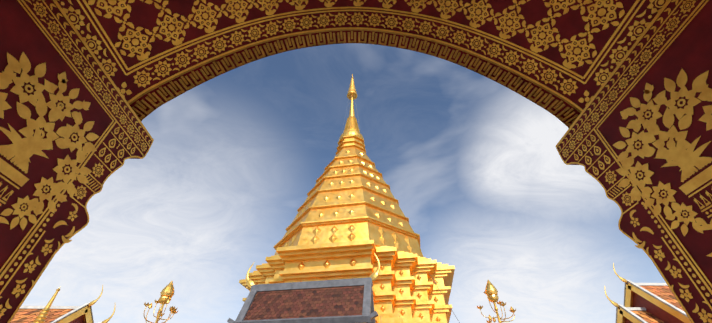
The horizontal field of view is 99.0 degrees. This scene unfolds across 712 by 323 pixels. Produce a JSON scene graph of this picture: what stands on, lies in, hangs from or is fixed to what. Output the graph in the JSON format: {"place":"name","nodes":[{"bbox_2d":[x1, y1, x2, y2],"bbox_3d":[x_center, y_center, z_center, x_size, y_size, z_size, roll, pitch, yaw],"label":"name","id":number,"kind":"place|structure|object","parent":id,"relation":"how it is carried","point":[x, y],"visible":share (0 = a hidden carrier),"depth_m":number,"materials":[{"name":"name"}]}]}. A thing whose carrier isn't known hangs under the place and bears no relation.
{"place":"outdoors","nodes":[
{"label":"outdoors","id":0,"kind":"place"},
{"bbox_2d":[21,43,665,322],"label":"sky","id":1,"kind":"structure","parent":0,"point":[475,167],"materials":[{"name":"blue"}]},
{"bbox_2d":[0,0,711,322],"bbox_3d":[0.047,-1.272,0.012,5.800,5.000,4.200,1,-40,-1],"label":"archway","id":2,"kind":"object","parent":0,"point":[688,50],"visible":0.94,"depth_m":1.15,"materials":[{"name":"red paint"}]},
{"bbox_2d":[0,0,153,322],"bbox_3d":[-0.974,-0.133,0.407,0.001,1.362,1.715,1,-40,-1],"label":"gold floral ornament","id":3,"kind":"object","parent":2,"relation":"attached to","point":[20,151],"visible":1,"depth_m":0.98,"materials":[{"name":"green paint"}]},
{"bbox_2d":[129,29,581,127],"bbox_3d":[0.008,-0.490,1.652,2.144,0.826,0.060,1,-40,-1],"label":"arch trim","id":4,"kind":"structure","parent":2,"relation":"attached to","point":[142,108],"depth_m":1.68,"materials":[{"name":"gold metal"}]},
{"bbox_2d":[58,0,666,110],"bbox_3d":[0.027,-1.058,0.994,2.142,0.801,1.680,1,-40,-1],"label":"ceiling ornament","id":5,"kind":"object","parent":2,"relation":"attached to","point":[416,10],"visible":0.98,"depth_m":1.48,"materials":[{"name":"gold metal"}]},
{"bbox_2d":[556,0,711,322],"bbox_3d":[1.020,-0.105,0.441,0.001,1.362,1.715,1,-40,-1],"label":"gold floral ornament","id":6,"kind":"object","parent":2,"relation":"attached to","point":[683,158],"visible":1,"depth_m":1.00,"materials":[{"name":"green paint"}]},
{"label":"stupa court paving","id":7,"kind":"structure","parent":0,"visible":0},
{"bbox_2d":[33,287,59,322],"bbox_3d":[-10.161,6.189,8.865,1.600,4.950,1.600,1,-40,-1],"label":"spire","id":8,"kind":"structure","parent":7,"relation":"on","point":[41,317],"depth_m":9.88,"materials":[{"name":"gold metal"}]},
{"bbox_2d":[19,285,114,322],"bbox_3d":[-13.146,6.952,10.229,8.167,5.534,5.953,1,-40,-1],"label":"roof trim","id":9,"kind":"structure","parent":7,"relation":"on","point":[81,314],"depth_m":11.39,"materials":[{"name":"white paint"}]},
{"bbox_2d":[10,309,73,322],"bbox_3d":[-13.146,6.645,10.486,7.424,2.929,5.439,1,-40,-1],"label":"viharn roof tiles","id":10,"kind":"object","parent":9,"relation":"attached to","point":[25,315],"visible":0.4,"depth_m":10.97,"materials":[{"name":"orange tile"}]},
{"bbox_2d":[144,281,178,322],"bbox_3d":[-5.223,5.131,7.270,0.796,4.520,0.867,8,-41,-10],"label":"lotus lamp","id":11,"kind":"object","parent":7,"relation":"on","point":[167,293],"visible":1,"depth_m":8.29,"materials":[{"name":"gold metal"}]},
{"bbox_2d":[227,253,379,322],"bbox_3d":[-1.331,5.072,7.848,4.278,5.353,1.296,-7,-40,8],"label":"roof frame","id":12,"kind":"object","parent":7,"relation":"on","point":[369,314],"visible":0.98,"depth_m":8.62,"materials":[{"name":"stone"}]},
{"bbox_2d":[244,285,367,322],"bbox_3d":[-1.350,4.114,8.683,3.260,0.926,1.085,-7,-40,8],"label":"shrine roof tiles","id":13,"kind":"object","parent":12,"relation":"on","point":[316,302],"visible":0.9,"depth_m":8.43,"materials":[{"name":"tile"}]},
{"bbox_2d":[239,74,454,322],"bbox_3d":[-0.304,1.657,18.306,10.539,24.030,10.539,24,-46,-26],"label":"golden chedi","id":14,"kind":"structure","parent":7,"relation":"on","point":[361,248],"depth_m":12.53,"materials":[{"name":"gold metal"}]},
{"bbox_2d":[273,150,447,322],"bbox_3d":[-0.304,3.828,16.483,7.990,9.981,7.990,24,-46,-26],"label":"decorative studs","id":15,"kind":"object","parent":14,"relation":"on","point":[315,239],"visible":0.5,"depth_m":12.84,"materials":[{"name":"gold metal"}]},
{"bbox_2d":[344,95,459,322],"bbox_3d":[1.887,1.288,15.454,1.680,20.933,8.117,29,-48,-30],"label":"chedi stay wires","id":16,"kind":"object","parent":14,"relation":"attached to","point":[429,273],"visible":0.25,"depth_m":20.54,"materials":[{"name":"silver metal"}]},
{"bbox_2d":[477,280,515,322],"bbox_3d":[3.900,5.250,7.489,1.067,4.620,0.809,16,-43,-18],"label":"lotus lamp","id":17,"kind":"object","parent":7,"relation":"on","point":[491,292],"visible":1,"depth_m":8.50,"materials":[{"name":"gold metal"}]},
{"bbox_2d":[604,263,690,322],"bbox_3d":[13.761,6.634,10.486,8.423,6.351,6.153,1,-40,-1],"label":"roof trim","id":18,"kind":"structure","parent":7,"relation":"on","point":[637,297],"depth_m":11.17,"materials":[{"name":"white paint"}]},
{"bbox_2d":[632,286,683,322],"bbox_3d":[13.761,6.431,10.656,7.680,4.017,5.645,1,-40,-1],"label":"viharn roof tiles","id":19,"kind":"object","parent":18,"relation":"attached to","point":[665,293],"visible":0.25,"depth_m":11.14,"materials":[{"name":"orange tile"}]}
]}

